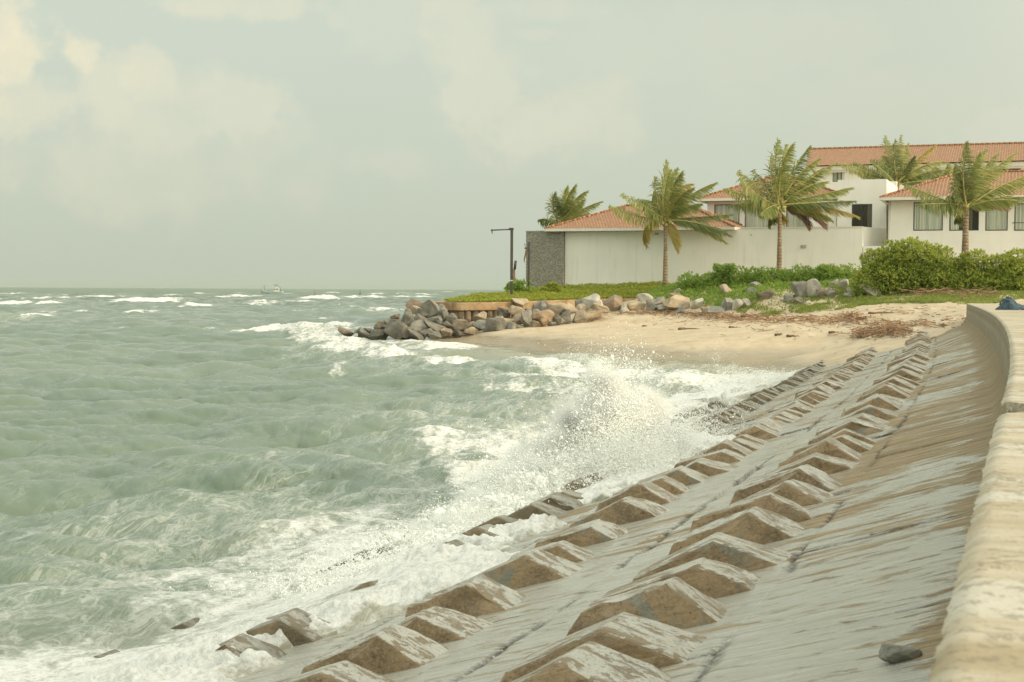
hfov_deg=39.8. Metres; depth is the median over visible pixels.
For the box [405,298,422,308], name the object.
boulder
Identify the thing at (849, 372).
revetment block
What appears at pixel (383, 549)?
revetment block
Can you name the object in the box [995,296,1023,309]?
crumpled cloth
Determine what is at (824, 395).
revetment block
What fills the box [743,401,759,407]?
revetment block
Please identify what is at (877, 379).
revetment block
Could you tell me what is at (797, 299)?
boulder
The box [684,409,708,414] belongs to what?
revetment block
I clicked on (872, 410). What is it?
revetment block
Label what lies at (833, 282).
boulder
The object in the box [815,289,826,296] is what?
boulder
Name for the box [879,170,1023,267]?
villa
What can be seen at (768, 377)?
sea spray
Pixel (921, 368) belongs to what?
revetment block
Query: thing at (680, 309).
boulder
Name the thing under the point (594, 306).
boulder
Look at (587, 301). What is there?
boulder
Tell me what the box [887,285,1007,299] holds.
dry brush
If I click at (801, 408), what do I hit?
revetment block
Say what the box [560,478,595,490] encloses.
revetment block
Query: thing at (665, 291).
creeper
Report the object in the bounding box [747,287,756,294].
boulder
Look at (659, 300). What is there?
boulder
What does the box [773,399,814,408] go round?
revetment block
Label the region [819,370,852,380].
revetment block
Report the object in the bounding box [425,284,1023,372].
beach
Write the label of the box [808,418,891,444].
revetment block
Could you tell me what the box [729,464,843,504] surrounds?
revetment block
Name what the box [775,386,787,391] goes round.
revetment block
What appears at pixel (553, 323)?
boulder
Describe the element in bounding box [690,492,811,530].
revetment block
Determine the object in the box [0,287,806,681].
sea
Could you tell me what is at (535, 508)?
revetment block
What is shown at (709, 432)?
revetment block
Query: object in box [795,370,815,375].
revetment block
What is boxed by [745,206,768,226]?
window
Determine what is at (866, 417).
revetment block
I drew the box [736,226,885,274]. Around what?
boundary wall
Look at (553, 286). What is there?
shrub
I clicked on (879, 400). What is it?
revetment block
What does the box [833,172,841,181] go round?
window
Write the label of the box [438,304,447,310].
boulder
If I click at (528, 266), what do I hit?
lamp post
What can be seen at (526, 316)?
boulder
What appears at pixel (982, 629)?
seawall
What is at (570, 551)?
revetment block
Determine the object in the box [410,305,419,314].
boulder
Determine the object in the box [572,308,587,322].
boulder
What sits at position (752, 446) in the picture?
revetment block
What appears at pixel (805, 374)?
revetment block
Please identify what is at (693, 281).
shrub
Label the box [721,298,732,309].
boulder
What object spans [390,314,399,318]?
boulder
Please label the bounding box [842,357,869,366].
revetment block
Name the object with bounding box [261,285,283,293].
fishing boat
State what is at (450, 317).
boulder
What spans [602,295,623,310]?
boulder
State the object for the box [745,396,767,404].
revetment block
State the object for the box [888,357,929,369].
revetment block
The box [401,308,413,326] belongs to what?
boulder
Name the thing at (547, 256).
stone pillar
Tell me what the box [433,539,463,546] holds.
revetment block
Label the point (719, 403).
revetment block
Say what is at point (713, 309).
boulder
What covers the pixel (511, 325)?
boulder
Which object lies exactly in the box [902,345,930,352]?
revetment block
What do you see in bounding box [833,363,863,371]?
revetment block
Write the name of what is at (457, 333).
boulder
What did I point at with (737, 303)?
boulder
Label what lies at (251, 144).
sky
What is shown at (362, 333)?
boulder
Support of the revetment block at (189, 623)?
on the revetment slab
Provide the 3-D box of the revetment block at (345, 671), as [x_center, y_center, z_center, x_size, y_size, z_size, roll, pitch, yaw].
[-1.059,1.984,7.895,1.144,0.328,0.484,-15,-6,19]
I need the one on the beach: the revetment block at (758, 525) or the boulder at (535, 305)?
the boulder at (535, 305)
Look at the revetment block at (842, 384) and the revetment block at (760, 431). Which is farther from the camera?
the revetment block at (842, 384)
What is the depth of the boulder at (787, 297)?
91.64 m
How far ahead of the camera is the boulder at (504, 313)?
94.60 m
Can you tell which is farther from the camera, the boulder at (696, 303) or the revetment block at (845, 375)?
the boulder at (696, 303)
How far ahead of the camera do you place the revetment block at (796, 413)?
25.08 m
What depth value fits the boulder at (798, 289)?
92.27 m
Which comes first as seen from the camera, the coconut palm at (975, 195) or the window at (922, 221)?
the coconut palm at (975, 195)
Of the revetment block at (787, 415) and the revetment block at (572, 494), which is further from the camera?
the revetment block at (787, 415)
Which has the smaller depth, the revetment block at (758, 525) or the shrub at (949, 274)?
the revetment block at (758, 525)
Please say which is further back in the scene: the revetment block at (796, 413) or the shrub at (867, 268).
the shrub at (867, 268)
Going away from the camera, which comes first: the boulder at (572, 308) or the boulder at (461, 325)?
the boulder at (461, 325)
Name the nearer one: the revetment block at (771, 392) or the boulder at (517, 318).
the revetment block at (771, 392)
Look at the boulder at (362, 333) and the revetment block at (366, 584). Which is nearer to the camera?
the revetment block at (366, 584)
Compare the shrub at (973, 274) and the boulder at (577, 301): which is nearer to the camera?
the shrub at (973, 274)
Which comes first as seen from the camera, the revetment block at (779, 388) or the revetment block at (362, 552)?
the revetment block at (362, 552)
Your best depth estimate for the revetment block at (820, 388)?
30.74 m
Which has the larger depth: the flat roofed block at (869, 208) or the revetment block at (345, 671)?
the flat roofed block at (869, 208)
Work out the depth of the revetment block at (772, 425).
22.37 m
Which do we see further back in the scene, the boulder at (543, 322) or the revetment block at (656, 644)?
the boulder at (543, 322)
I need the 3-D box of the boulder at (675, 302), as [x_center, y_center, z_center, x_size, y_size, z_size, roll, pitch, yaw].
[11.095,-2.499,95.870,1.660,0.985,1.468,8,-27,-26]
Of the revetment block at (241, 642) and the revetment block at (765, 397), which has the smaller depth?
the revetment block at (241, 642)
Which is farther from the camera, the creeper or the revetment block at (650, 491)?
the creeper
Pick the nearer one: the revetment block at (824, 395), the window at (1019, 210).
the revetment block at (824, 395)
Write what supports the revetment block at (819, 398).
on the revetment slab
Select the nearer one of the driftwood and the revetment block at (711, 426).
the revetment block at (711, 426)
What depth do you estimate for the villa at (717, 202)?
116.20 m
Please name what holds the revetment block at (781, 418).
on the revetment slab
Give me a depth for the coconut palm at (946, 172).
131.33 m
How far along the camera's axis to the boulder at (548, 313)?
92.44 m
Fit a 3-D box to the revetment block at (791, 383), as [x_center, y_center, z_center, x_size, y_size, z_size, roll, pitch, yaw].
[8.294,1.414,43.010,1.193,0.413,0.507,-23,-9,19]
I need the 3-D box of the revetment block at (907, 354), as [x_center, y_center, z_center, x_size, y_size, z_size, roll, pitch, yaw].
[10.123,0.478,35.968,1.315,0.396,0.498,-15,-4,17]
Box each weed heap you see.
[837,311,864,320]
[838,322,922,338]
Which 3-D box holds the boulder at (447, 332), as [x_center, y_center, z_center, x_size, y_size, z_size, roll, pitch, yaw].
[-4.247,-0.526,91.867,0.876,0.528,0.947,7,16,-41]
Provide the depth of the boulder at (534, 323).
92.21 m
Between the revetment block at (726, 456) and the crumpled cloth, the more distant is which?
the crumpled cloth
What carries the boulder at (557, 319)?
on the beach
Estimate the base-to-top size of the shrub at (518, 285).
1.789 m
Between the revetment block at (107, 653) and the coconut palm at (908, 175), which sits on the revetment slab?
the revetment block at (107, 653)
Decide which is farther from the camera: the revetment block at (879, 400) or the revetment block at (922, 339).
the revetment block at (922, 339)
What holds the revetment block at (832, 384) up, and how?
on the revetment slab
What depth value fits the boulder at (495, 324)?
91.66 m
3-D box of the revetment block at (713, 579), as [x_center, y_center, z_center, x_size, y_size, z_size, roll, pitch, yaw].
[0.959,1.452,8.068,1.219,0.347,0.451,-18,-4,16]
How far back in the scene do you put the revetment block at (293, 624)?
11.31 m
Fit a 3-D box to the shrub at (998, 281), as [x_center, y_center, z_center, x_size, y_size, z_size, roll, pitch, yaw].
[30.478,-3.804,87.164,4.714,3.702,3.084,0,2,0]
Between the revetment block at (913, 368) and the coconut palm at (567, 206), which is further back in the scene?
the coconut palm at (567, 206)
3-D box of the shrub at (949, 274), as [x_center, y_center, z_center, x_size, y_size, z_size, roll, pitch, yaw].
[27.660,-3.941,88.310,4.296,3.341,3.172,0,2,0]
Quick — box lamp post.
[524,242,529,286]
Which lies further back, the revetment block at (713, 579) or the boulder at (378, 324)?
the boulder at (378, 324)
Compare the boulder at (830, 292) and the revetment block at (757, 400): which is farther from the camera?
the boulder at (830, 292)
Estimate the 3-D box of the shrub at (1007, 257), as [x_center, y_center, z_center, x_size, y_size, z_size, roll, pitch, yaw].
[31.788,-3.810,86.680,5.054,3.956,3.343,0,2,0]
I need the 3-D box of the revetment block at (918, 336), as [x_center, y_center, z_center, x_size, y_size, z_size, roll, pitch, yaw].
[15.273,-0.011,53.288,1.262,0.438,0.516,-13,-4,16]
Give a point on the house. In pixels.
(605, 246)
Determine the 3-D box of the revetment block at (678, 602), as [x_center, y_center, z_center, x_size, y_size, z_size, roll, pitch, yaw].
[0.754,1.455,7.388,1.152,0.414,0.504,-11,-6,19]
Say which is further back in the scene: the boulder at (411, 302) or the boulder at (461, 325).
the boulder at (411, 302)
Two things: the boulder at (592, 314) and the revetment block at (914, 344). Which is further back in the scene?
the boulder at (592, 314)
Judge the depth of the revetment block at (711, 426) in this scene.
28.62 m
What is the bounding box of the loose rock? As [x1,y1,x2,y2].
[878,643,922,662]
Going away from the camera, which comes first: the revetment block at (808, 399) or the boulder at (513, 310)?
the revetment block at (808, 399)
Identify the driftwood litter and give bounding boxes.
[590,304,964,339]
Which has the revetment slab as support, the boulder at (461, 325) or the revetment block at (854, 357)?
the revetment block at (854, 357)
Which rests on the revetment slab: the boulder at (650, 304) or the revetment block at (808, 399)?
the revetment block at (808, 399)
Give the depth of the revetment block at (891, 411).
19.27 m
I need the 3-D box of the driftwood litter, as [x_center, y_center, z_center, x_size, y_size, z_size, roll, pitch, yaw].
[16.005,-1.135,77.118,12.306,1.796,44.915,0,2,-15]
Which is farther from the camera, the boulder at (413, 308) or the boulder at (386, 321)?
the boulder at (413, 308)
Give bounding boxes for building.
[806,142,1023,245]
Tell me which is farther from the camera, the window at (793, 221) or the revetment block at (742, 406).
the window at (793, 221)
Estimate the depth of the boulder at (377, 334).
91.00 m
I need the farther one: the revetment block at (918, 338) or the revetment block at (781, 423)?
the revetment block at (918, 338)
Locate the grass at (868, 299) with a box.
[736,282,1023,316]
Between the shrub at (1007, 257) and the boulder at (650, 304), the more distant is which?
the boulder at (650, 304)
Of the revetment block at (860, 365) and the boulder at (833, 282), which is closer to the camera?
the revetment block at (860, 365)
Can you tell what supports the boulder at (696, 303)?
on the beach
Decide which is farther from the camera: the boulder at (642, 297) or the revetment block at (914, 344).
the boulder at (642, 297)
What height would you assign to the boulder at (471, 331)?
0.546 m
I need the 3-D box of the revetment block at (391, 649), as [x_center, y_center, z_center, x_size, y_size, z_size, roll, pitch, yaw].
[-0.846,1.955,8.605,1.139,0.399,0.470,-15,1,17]
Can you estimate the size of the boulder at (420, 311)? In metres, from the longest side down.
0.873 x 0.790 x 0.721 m
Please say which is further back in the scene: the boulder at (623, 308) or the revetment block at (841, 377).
the boulder at (623, 308)
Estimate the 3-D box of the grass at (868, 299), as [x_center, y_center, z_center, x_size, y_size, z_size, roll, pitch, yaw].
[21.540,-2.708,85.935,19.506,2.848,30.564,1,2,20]
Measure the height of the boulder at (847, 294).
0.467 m
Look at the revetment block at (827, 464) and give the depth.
13.30 m
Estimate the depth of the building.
148.91 m
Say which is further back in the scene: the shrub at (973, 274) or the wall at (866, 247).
the wall at (866, 247)
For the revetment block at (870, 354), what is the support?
on the revetment slab
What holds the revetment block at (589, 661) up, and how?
on the revetment slab
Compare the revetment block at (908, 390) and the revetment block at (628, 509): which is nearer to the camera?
the revetment block at (628, 509)
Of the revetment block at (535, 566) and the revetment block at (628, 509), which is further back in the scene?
the revetment block at (628, 509)
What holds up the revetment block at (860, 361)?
on the revetment slab
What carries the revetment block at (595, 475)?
on the revetment slab
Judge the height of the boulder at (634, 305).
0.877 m
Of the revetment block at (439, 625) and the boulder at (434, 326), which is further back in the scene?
the boulder at (434, 326)
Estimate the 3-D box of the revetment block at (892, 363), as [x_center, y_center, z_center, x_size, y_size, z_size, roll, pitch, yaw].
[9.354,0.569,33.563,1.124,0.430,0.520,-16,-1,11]
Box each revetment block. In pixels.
[93,649,119,657]
[170,617,199,628]
[215,633,286,658]
[246,608,329,645]
[276,660,394,681]
[301,624,449,674]
[323,579,378,598]
[333,549,379,565]
[368,547,392,553]
[387,606,492,643]
[405,574,527,616]
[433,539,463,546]
[459,515,517,534]
[463,524,506,538]
[469,549,584,589]
[500,612,706,681]
[508,501,569,519]
[509,540,594,562]
[511,641,670,681]
[516,492,582,510]
[535,519,629,547]
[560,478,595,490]
[560,489,583,498]
[566,577,726,635]
[570,496,669,526]
[580,471,607,481]
[595,481,677,511]
[597,557,760,599]
[615,475,688,494]
[632,532,792,581]
[636,465,709,485]
[668,506,805,554]
[674,449,745,467]
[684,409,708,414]
[685,457,738,475]
[689,419,727,428]
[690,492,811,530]
[692,414,732,425]
[694,422,722,431]
[694,428,717,434]
[694,439,752,455]
[700,411,739,420]
[708,401,729,407]
[723,406,748,413]
[727,409,746,416]
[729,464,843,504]
[731,434,767,444]
[731,479,833,506]
[732,438,764,450]
[733,402,759,411]
[733,419,785,434]
[734,424,779,439]
[741,393,773,401]
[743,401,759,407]
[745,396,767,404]
[747,418,791,426]
[750,387,781,396]
[750,411,800,424]
[752,391,775,397]
[753,408,804,421]
[760,389,780,395]
[763,453,858,477]
[765,403,814,415]
[769,401,806,412]
[771,415,794,422]
[773,380,800,387]
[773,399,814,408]
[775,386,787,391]
[778,437,861,467]
[782,384,795,388]
[783,376,805,381]
[783,395,819,404]
[792,434,872,455]
[795,367,818,373]
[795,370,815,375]
[795,384,835,396]
[795,385,833,398]
[796,366,820,372]
[798,372,811,377]
[800,390,833,397]
[804,379,842,389]
[805,392,827,401]
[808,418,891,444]
[812,375,844,385]
[815,413,888,435]
[817,428,876,443]
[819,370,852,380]
[824,368,854,376]
[824,374,850,380]
[826,372,853,377]
[826,379,845,385]
[830,405,898,422]
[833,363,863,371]
[838,369,855,374]
[841,398,904,416]
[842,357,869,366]
[842,393,901,416]
[844,360,868,365]
[846,353,871,361]
[853,363,866,367]
[854,405,898,414]
[855,348,877,355]
[856,384,909,402]
[860,382,910,396]
[863,376,917,393]
[865,352,876,356]
[873,372,893,384]
[874,368,923,383]
[874,369,921,384]
[876,364,925,378]
[880,394,906,402]
[886,355,918,371]
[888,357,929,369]
[891,351,928,361]
[891,383,912,391]
[892,360,925,369]
[895,375,920,385]
[897,349,928,356]
[902,342,930,351]
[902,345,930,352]
[903,340,930,348]
[904,334,929,344]
[905,343,932,350]
[905,363,926,370]
[907,336,930,343]
[907,338,932,345]
[911,353,930,360]
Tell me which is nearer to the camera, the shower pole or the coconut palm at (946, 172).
the shower pole
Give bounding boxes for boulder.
[338,326,354,336]
[357,328,369,338]
[368,329,386,339]
[374,321,385,328]
[384,319,397,323]
[384,321,408,339]
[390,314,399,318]
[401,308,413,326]
[401,332,409,338]
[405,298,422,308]
[407,329,423,339]
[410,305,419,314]
[410,319,427,332]
[414,313,427,320]
[416,308,427,317]
[419,328,432,338]
[421,300,438,318]
[423,319,445,331]
[427,330,441,339]
[428,315,442,322]
[437,309,448,321]
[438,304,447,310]
[440,328,452,336]
[442,321,454,330]
[446,313,457,323]
[452,319,467,331]
[452,330,462,337]
[463,327,477,334]
[468,321,474,327]
[472,320,485,329]
[474,311,486,321]
[485,318,506,331]
[497,307,509,317]
[498,317,515,322]
[505,321,516,328]
[508,305,524,315]
[511,298,528,308]
[511,313,522,323]
[521,308,531,325]
[523,320,540,326]
[532,300,548,310]
[532,309,549,326]
[532,309,554,322]
[538,301,546,310]
[547,321,562,325]
[548,302,567,315]
[553,314,561,324]
[560,311,570,321]
[566,302,577,313]
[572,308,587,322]
[575,299,581,306]
[576,303,585,310]
[581,293,599,308]
[584,310,601,318]
[586,302,608,312]
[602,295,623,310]
[619,304,629,312]
[627,301,645,310]
[637,293,653,302]
[646,299,655,310]
[654,296,665,304]
[656,304,665,310]
[663,294,689,310]
[674,305,684,312]
[691,298,703,308]
[708,306,724,312]
[719,284,731,294]
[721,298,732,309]
[732,299,742,310]
[741,298,750,307]
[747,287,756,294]
[749,281,761,287]
[757,289,773,299]
[783,293,792,301]
[790,281,805,296]
[792,297,803,303]
[806,279,820,295]
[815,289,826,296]
[826,288,837,296]
[828,279,838,287]
[837,279,848,286]
[843,292,856,296]
[859,284,882,296]
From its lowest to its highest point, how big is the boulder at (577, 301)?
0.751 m
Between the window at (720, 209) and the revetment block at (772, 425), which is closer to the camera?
the revetment block at (772, 425)
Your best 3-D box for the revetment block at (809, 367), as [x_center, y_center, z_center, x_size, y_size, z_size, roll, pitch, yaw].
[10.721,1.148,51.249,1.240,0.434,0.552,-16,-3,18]
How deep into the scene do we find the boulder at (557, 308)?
93.90 m
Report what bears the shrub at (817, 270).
on the beach
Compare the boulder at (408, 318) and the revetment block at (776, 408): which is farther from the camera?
the boulder at (408, 318)
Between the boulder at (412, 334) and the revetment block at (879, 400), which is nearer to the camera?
the revetment block at (879, 400)
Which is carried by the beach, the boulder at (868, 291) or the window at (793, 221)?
the boulder at (868, 291)
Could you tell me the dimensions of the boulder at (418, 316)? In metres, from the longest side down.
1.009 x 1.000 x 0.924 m
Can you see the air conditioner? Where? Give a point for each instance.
(895, 183)
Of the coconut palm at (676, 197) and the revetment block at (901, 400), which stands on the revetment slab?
the revetment block at (901, 400)
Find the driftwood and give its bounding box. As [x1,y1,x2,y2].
[868,312,894,313]
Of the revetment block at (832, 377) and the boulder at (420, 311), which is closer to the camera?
the revetment block at (832, 377)
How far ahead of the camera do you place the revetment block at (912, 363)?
30.13 m
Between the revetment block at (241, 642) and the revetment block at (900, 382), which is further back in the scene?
the revetment block at (900, 382)
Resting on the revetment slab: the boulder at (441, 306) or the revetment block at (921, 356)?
the revetment block at (921, 356)
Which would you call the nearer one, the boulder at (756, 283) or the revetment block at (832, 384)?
the revetment block at (832, 384)
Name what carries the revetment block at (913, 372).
on the revetment slab
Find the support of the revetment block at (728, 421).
on the revetment slab
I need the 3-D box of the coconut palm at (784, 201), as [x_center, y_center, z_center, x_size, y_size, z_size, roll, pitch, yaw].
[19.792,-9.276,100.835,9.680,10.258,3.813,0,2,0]
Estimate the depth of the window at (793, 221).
114.88 m
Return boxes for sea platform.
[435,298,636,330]
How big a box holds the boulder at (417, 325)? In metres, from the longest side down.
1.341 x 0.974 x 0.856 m
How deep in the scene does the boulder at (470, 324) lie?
92.77 m
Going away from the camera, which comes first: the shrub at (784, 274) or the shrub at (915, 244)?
the shrub at (915, 244)
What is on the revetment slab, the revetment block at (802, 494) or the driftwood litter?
the revetment block at (802, 494)
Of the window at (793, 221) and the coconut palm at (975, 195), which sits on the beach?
the coconut palm at (975, 195)
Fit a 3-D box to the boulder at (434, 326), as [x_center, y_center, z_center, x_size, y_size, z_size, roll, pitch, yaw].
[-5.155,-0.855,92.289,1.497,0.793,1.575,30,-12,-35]
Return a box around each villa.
[697,176,836,226]
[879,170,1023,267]
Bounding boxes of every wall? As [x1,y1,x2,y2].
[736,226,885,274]
[863,246,933,262]
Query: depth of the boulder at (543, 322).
92.49 m
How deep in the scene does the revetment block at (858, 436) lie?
15.56 m
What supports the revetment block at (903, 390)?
on the revetment slab
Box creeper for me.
[648,274,860,306]
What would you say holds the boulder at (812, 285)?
on the beach
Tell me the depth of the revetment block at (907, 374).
26.68 m
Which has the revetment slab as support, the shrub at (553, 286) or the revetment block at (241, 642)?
the revetment block at (241, 642)
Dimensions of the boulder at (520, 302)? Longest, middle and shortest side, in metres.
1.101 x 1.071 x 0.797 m
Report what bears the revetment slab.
on the beach
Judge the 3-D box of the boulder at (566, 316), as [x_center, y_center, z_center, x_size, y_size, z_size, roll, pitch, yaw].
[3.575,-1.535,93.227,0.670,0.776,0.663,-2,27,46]
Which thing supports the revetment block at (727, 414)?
on the revetment slab
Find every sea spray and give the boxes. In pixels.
[159,314,764,605]
[698,338,732,374]
[701,360,819,390]
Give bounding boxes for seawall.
[928,303,1023,681]
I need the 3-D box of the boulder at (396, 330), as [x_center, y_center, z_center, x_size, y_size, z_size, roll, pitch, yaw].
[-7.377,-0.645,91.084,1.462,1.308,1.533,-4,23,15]
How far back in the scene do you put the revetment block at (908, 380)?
24.95 m
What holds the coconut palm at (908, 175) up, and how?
on the beach
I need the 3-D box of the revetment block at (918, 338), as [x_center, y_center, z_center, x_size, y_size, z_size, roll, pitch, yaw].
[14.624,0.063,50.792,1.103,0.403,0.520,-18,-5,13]
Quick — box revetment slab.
[232,317,1004,681]
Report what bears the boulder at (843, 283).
on the beach
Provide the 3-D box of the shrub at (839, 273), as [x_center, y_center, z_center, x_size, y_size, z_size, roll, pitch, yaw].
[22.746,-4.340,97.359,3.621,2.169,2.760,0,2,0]
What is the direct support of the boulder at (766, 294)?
on the beach
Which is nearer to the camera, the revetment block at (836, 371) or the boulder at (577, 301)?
the revetment block at (836, 371)
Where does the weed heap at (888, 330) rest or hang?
on the beach
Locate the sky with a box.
[0,0,1023,289]
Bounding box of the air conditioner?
[890,181,897,187]
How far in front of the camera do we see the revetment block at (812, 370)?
50.29 m
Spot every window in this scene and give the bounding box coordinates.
[714,204,738,221]
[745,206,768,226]
[786,207,808,226]
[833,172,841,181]
[852,204,871,226]
[913,202,942,230]
[949,207,978,230]
[985,209,1007,230]
[1014,203,1023,230]
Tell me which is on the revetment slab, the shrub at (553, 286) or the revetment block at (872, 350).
the revetment block at (872, 350)
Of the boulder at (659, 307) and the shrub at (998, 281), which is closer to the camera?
the shrub at (998, 281)
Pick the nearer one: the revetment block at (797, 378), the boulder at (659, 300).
the revetment block at (797, 378)
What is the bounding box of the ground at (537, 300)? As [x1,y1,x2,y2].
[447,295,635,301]
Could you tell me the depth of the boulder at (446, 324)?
92.64 m
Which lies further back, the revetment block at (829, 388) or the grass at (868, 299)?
the grass at (868, 299)
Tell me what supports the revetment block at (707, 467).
on the revetment slab
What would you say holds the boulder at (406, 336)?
on the beach
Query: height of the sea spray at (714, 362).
1.677 m
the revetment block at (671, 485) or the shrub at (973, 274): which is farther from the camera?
the shrub at (973, 274)
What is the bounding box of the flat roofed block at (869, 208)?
[809,179,896,239]
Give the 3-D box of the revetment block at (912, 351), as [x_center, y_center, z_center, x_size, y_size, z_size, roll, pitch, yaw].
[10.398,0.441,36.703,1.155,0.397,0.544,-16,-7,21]
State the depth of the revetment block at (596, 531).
12.71 m
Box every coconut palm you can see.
[538,183,603,226]
[608,159,733,285]
[723,138,860,268]
[835,135,949,189]
[904,141,1023,253]
[927,164,952,178]
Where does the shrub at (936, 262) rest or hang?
on the beach
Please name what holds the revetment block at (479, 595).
on the revetment slab
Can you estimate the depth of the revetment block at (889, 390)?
22.18 m
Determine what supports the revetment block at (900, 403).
on the revetment slab
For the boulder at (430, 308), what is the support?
on the beach
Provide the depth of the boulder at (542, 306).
94.75 m
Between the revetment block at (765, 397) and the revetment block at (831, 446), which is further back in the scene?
the revetment block at (765, 397)
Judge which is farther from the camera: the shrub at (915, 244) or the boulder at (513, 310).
the boulder at (513, 310)
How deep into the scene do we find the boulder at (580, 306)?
94.20 m
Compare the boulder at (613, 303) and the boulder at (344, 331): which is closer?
the boulder at (344, 331)
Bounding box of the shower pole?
[491,228,516,293]
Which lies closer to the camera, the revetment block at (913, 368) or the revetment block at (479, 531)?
the revetment block at (479, 531)
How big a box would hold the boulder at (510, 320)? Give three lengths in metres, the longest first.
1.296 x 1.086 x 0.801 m
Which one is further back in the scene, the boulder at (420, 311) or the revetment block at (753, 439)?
the boulder at (420, 311)
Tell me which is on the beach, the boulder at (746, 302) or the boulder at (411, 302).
the boulder at (746, 302)
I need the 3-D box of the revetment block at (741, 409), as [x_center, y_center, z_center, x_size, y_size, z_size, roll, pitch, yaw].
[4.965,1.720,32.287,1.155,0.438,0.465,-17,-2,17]
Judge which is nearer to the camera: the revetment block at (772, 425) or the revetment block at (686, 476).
the revetment block at (686, 476)
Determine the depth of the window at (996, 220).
101.38 m
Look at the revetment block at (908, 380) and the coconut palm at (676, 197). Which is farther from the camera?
the coconut palm at (676, 197)
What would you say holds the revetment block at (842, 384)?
on the revetment slab
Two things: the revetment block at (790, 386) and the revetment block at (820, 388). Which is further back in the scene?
the revetment block at (790, 386)
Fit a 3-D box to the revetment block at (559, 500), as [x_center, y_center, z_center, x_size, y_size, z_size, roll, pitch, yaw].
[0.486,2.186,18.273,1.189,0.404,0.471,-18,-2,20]
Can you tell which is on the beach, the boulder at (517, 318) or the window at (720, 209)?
the boulder at (517, 318)
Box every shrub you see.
[503,278,533,292]
[540,281,562,292]
[675,271,722,293]
[702,265,752,289]
[712,263,736,274]
[729,265,785,287]
[760,263,814,283]
[786,263,842,284]
[818,262,860,280]
[848,244,918,295]
[870,236,942,295]
[901,242,956,293]
[923,251,988,292]
[949,248,1006,290]
[974,250,1023,290]
[993,247,1023,290]
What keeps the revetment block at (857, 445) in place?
on the revetment slab
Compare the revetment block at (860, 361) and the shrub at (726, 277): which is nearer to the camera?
the revetment block at (860, 361)
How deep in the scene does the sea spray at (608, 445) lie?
20.20 m
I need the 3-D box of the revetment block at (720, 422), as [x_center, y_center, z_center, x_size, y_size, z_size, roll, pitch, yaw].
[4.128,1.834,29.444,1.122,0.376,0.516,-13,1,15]
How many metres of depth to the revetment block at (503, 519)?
16.56 m
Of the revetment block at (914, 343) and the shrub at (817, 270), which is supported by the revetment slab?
the revetment block at (914, 343)
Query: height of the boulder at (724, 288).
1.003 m
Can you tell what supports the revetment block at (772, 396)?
on the revetment slab
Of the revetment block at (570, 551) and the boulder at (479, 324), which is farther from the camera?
the boulder at (479, 324)
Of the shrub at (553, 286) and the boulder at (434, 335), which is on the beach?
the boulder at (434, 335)
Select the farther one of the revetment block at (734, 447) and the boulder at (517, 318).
the boulder at (517, 318)
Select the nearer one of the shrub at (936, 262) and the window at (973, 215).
the shrub at (936, 262)
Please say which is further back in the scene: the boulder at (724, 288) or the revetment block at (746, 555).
the boulder at (724, 288)
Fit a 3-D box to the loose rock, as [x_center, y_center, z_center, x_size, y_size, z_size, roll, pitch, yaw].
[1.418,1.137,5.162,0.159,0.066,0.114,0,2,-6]
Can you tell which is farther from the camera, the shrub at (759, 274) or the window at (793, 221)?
the window at (793, 221)
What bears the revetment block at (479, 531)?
on the revetment slab
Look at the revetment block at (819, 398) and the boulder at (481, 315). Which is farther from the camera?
the boulder at (481, 315)
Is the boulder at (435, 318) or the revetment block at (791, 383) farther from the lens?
the boulder at (435, 318)
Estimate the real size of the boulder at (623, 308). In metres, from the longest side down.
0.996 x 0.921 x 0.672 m
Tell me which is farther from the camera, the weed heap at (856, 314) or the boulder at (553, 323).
the boulder at (553, 323)
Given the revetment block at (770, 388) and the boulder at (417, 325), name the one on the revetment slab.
the revetment block at (770, 388)
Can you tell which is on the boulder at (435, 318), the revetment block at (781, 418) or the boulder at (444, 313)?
the boulder at (444, 313)
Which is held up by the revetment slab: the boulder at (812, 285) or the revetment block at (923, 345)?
the revetment block at (923, 345)
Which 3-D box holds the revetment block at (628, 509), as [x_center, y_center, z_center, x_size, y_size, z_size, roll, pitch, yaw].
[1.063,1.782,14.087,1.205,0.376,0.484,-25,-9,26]
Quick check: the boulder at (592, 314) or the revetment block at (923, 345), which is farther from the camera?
the boulder at (592, 314)
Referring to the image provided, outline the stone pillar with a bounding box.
[526,231,571,286]
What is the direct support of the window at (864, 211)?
in the flat roofed block at (869, 208)
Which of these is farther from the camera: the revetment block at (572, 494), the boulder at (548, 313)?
the boulder at (548, 313)

